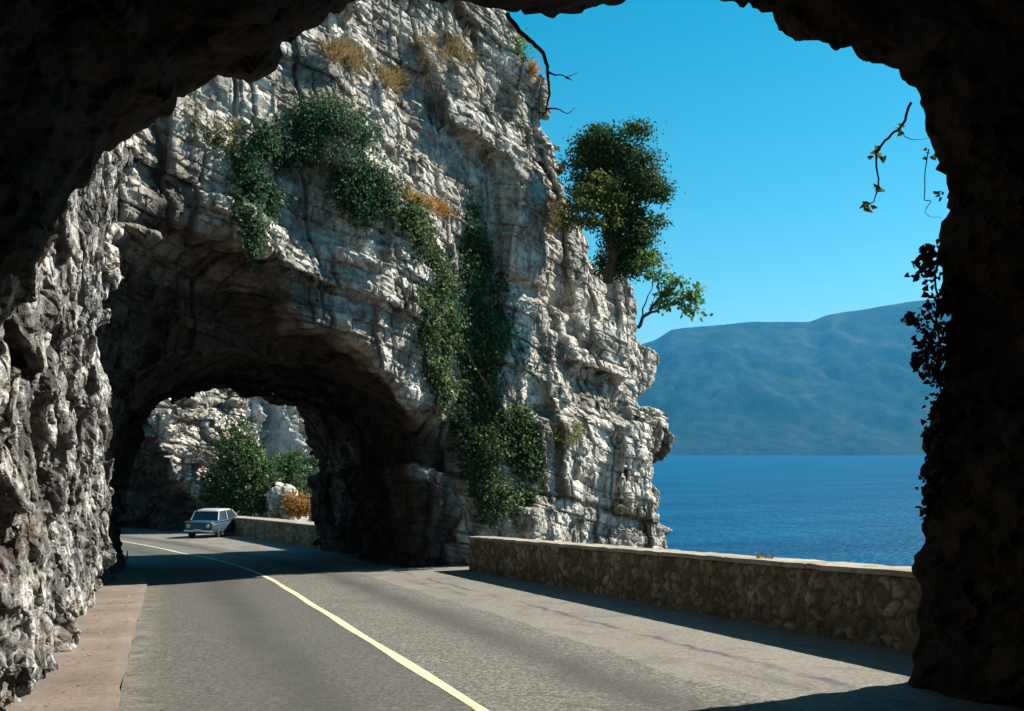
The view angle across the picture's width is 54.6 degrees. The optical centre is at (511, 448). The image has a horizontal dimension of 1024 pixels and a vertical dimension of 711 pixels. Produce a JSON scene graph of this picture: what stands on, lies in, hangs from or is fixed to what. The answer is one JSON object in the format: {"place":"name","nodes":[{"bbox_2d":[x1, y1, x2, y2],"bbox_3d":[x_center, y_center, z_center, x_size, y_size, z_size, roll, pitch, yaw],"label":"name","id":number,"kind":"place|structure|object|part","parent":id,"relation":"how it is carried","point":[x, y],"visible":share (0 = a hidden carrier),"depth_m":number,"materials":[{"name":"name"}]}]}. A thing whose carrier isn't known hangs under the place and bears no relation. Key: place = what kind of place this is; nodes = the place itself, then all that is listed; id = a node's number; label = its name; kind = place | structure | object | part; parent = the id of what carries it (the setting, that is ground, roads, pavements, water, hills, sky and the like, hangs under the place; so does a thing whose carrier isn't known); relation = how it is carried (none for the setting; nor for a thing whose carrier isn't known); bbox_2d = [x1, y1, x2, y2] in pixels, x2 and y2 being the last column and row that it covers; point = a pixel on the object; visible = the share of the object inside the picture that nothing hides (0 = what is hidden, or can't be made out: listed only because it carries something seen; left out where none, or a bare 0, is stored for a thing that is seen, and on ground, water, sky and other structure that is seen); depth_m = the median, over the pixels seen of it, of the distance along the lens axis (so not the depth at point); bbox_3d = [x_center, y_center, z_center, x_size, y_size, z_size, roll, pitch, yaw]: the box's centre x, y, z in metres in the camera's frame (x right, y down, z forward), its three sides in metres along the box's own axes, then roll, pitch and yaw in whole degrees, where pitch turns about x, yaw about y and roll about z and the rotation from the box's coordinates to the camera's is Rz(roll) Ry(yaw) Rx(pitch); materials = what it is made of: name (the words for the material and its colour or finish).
{"place":"outdoors","nodes":[
{"label":"outdoors","id":0,"kind":"place"},
{"bbox_2d":[5,561,146,710],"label":"pavement","id":1,"kind":"structure","parent":0,"point":[129,584],"depth_m":10.90,"materials":[{"name":"pink concrete"}]},
{"bbox_2d":[32,598,129,707],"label":"leaf litter","id":2,"kind":"object","parent":1,"relation":"on","point":[89,654],"visible":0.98,"depth_m":10.93,"materials":[{"name":"brown plant"}]},
{"bbox_2d":[118,388,275,530],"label":"rock cliff","id":3,"kind":"structure","parent":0,"point":[165,489],"depth_m":61.38,"materials":[{"name":"stone"}]},
{"bbox_2d":[266,442,309,492],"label":"shrub","id":4,"kind":"object","parent":3,"relation":"on","point":[291,466],"visible":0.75,"depth_m":65.72,"materials":[{"name":"green plant"}]},
{"bbox_2d":[245,393,319,521],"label":"rock crag","id":5,"kind":"structure","parent":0,"point":[284,425],"depth_m":160.40,"materials":[{"name":"grey stone"}]},
{"bbox_2d":[94,0,673,585],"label":"rock cliff","id":6,"kind":"structure","parent":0,"point":[312,322],"depth_m":27.64,"materials":[{"name":"stone"}]},
{"bbox_2d":[182,99,248,162],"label":"shrub","id":7,"kind":"object","parent":6,"relation":"on","point":[219,133],"visible":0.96,"depth_m":20.96,"materials":[{"name":"green plant"}]},
{"bbox_2d":[221,167,297,278],"bbox_3d":[-5.595,-5.018,21.567,1.360,2.505,1.796,0,0,18],"label":"ivy","id":8,"kind":"object","parent":6,"relation":"attached to","point":[265,203],"visible":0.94,"depth_m":21.35,"materials":[{"name":"green plant"}]},
{"bbox_2d":[213,80,403,197],"bbox_3d":[-4.623,-7.008,22.639,4.779,3.141,1.866,0,0,-39],"label":"shrub","id":9,"kind":"object","parent":6,"relation":"on","point":[324,115],"visible":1,"depth_m":22.59,"materials":[{"name":"green plant"}]},
{"bbox_2d":[314,31,379,86],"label":"grass tuft","id":10,"kind":"object","parent":6,"relation":"on","point":[336,52],"visible":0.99,"depth_m":24.08,"materials":[{"name":"brown plant"}]},
{"bbox_2d":[321,147,410,241],"bbox_3d":[-3.516,-6.106,23.882,1.564,2.319,2.404,0,0,31],"label":"shrub","id":11,"kind":"object","parent":6,"relation":"on","point":[368,196],"visible":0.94,"depth_m":23.62,"materials":[{"name":"green plant"}]},
{"bbox_2d":[372,56,416,105],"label":"grass tuft","id":12,"kind":"object","parent":6,"relation":"on","point":[397,77],"visible":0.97,"depth_m":26.38,"materials":[{"name":"brown plant"}]},
{"bbox_2d":[391,190,464,329],"bbox_3d":[-2.126,-4.921,25.487,1.650,3.820,3.158,0,0,3],"label":"ivy","id":13,"kind":"object","parent":6,"relation":"attached to","point":[423,233],"visible":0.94,"depth_m":25.11,"materials":[{"name":"green plant"}]},
{"bbox_2d":[395,180,464,218],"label":"grass tuft","id":14,"kind":"object","parent":6,"relation":"on","point":[442,210],"visible":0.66,"depth_m":26.72,"materials":[{"name":"orange plant"}]},
{"bbox_2d":[407,23,481,79],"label":"grass tuft","id":15,"kind":"object","parent":6,"relation":"on","point":[459,45],"visible":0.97,"depth_m":28.38,"materials":[{"name":"brown plant"}]},
{"bbox_2d":[462,185,486,256],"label":"ivy","id":16,"kind":"object","parent":6,"relation":"attached to","point":[478,212],"visible":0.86,"depth_m":28.84,"materials":[{"name":"green plant"}]},
{"bbox_2d":[413,219,552,523],"bbox_3d":[-0.951,-2.319,27.340,2.852,8.893,5.781,0,0,21],"label":"ivy","id":17,"kind":"object","parent":6,"relation":"attached to","point":[518,441],"visible":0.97,"depth_m":28.10,"materials":[{"name":"green plant"}]},
{"bbox_2d":[468,492,503,531],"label":"ivy","id":18,"kind":"object","parent":6,"relation":"attached to","point":[482,515],"visible":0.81,"depth_m":27.71,"materials":[{"name":"green plant"}]},
{"bbox_2d":[514,115,531,134],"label":"shrub","id":19,"kind":"object","parent":6,"relation":"on","point":[520,128],"visible":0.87,"depth_m":31.62,"materials":[{"name":"green plant"}]},
{"bbox_2d":[510,28,537,67],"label":"shrub","id":20,"kind":"object","parent":6,"relation":"on","point":[521,53],"visible":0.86,"depth_m":31.45,"materials":[{"name":"green plant"}]},
{"bbox_2d":[527,57,542,82],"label":"grass tuft","id":21,"kind":"object","parent":6,"relation":"on","point":[532,70],"visible":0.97,"depth_m":31.69,"materials":[{"name":"orange plant"}]},
{"bbox_2d":[513,316,558,380],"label":"ivy","id":22,"kind":"object","parent":6,"relation":"attached to","point":[530,367],"visible":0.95,"depth_m":29.92,"materials":[{"name":"green plant"}]},
{"bbox_2d":[522,413,558,499],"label":"ivy","id":23,"kind":"object","parent":6,"relation":"attached to","point":[531,484],"visible":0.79,"depth_m":28.99,"materials":[{"name":"green plant"}]},
{"bbox_2d":[537,198,565,233],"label":"grass tuft","id":24,"kind":"object","parent":6,"relation":"on","point":[555,211],"visible":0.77,"depth_m":32.02,"materials":[{"name":"brown plant"}]},
{"bbox_2d":[551,418,590,454],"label":"grass tuft","id":25,"kind":"object","parent":6,"relation":"on","point":[559,430],"visible":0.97,"depth_m":29.70,"materials":[{"name":"yellow plant"}]},
{"bbox_2d":[547,168,636,240],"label":"shrub","id":26,"kind":"object","parent":6,"relation":"on","point":[590,218],"visible":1,"depth_m":28.95,"materials":[{"name":"green plant"}]},
{"bbox_2d":[547,116,685,285],"bbox_3d":[3.169,-7.649,30.695,4.260,5.184,3.019,0,0,18],"label":"evergreen tree","id":27,"kind":"object","parent":6,"relation":"on","point":[596,145],"visible":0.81,"depth_m":30.28,"materials":[{"name":"green plant"}]},
{"bbox_2d":[610,488,638,525],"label":"shrub","id":28,"kind":"object","parent":6,"relation":"on","point":[621,500],"visible":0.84,"depth_m":32.09,"materials":[{"name":"green plant"}]},
{"bbox_2d":[635,405,661,422],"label":"shrub","id":29,"kind":"object","parent":6,"relation":"on","point":[646,413],"visible":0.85,"depth_m":34.63,"materials":[{"name":"green plant"}]},
{"bbox_2d":[628,247,712,328],"bbox_3d":[4.702,-4.788,29.717,2.621,2.424,1.374,0,0,-3],"label":"fig tree","id":30,"kind":"object","parent":6,"relation":"on","point":[648,259],"visible":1,"depth_m":29.55,"materials":[{"name":"green plant"}]},
{"bbox_2d":[116,527,1023,710],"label":"road","id":31,"kind":"structure","parent":0,"point":[213,635],"depth_m":11.43,"materials":[{"name":"grey asphalt"}]},
{"bbox_2d":[184,508,237,537],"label":"car","id":32,"kind":"object","parent":31,"relation":"on","point":[218,522],"visible":0.77,"depth_m":52.73,"materials":[{"name":"blue metal"}]},
{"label":"window","id":33,"kind":"part","parent":32,"relation":"part of","materials":[{"name":"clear glass"}]},
{"bbox_2d":[122,541,489,710],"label":"road marking","id":34,"kind":"object","parent":31,"relation":"on","point":[422,672],"visible":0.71,"depth_m":11.20,"materials":[{"name":"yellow paint"}]},
{"bbox_2d":[506,0,949,343],"label":"sky","id":35,"kind":"structure","parent":0,"point":[769,136],"materials":[{"name":"blue"}]},
{"bbox_2d":[651,455,925,566],"bbox_3d":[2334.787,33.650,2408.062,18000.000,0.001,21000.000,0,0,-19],"label":"lake","id":36,"kind":"structure","parent":0,"point":[848,508],"depth_m":591.04,"materials":[{"name":"liquid"}]},
{"bbox_2d":[636,300,950,454],"bbox_3d":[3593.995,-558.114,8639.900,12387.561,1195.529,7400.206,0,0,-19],"label":"hills","id":37,"kind":"structure","parent":0,"point":[847,383],"depth_m":6052.29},
{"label":"ground","id":38,"kind":"structure","parent":0,"visible":0},
{"bbox_2d":[0,134,134,710],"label":"rock wall","id":39,"kind":"structure","parent":38,"relation":"on","point":[57,554],"depth_m":10.95,"materials":[{"name":"grey stone"}]},
{"bbox_2d":[197,413,291,516],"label":"leafy tree","id":40,"kind":"object","parent":38,"relation":"on","point":[236,488],"visible":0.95,"depth_m":60.04,"materials":[{"name":"green plant"}]},
{"bbox_2d":[224,516,324,549],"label":"parapet wall","id":41,"kind":"structure","parent":38,"relation":"on","point":[297,533],"depth_m":46.99,"materials":[{"name":"stone"}]},
{"bbox_2d":[261,482,308,520],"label":"boulder","id":42,"kind":"object","parent":38,"relation":"on","point":[274,496],"visible":0.42,"depth_m":58.80,"materials":[{"name":"stone"}]},
{"bbox_2d":[268,506,297,519],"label":"grass tuft","id":43,"kind":"object","parent":42,"relation":"on","point":[276,514],"visible":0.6,"depth_m":58.31,"materials":[{"name":"yellow plant"}]},
{"bbox_2d":[277,488,311,519],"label":"shrub","id":44,"kind":"object","parent":38,"relation":"on","point":[302,508],"visible":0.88,"depth_m":57.73,"materials":[{"name":"orange plant"}]},
{"bbox_2d":[285,451,319,502],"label":"shrub","id":45,"kind":"object","parent":38,"relation":"on","point":[313,463],"visible":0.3,"depth_m":79.41,"materials":[{"name":"green plant"}]},
{"bbox_2d":[0,0,1023,708],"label":"rock tunnel","id":46,"kind":"object","parent":38,"relation":"on","point":[84,84],"visible":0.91,"depth_m":7.86,"materials":[{"name":"black stone"}]},
{"bbox_2d":[505,12,576,116],"bbox_3d":[0.265,-3.442,8.899,0.660,0.942,0.048,0,0,0],"label":"branch","id":47,"kind":"object","parent":46,"relation":"hanging from","point":[520,32],"visible":1,"depth_m":8.89,"materials":[{"name":"brown plant"}]},
{"bbox_2d":[859,102,927,212],"bbox_3d":[3.295,-2.503,8.563,0.603,0.971,0.179,0,0,-5],"label":"vine","id":48,"kind":"object","parent":46,"relation":"hanging from","point":[878,189],"visible":1,"depth_m":8.54,"materials":[{"name":"green plant"}]},
{"bbox_2d":[922,147,943,217],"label":"vine","id":49,"kind":"object","parent":46,"relation":"hanging from","point":[933,157],"visible":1,"depth_m":8.58,"materials":[{"name":"green plant"}]},
{"bbox_2d":[901,239,965,521],"bbox_3d":[3.599,-0.613,8.431,0.554,2.490,1.271,0,0,17],"label":"creeper","id":50,"kind":"object","parent":46,"relation":"attached to","point":[926,256],"visible":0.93,"depth_m":8.41,"materials":[{"name":"green plant"}]},
{"bbox_2d":[469,536,921,652],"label":"parapet wall","id":51,"kind":"structure","parent":38,"relation":"on","point":[871,604],"depth_m":13.71,"materials":[{"name":"stone"}]},
{"bbox_2d":[755,552,772,558],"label":"grass tuft","id":52,"kind":"object","parent":51,"relation":"on","point":[760,556],"visible":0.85,"depth_m":13.46,"materials":[{"name":"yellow plant"}]}
]}

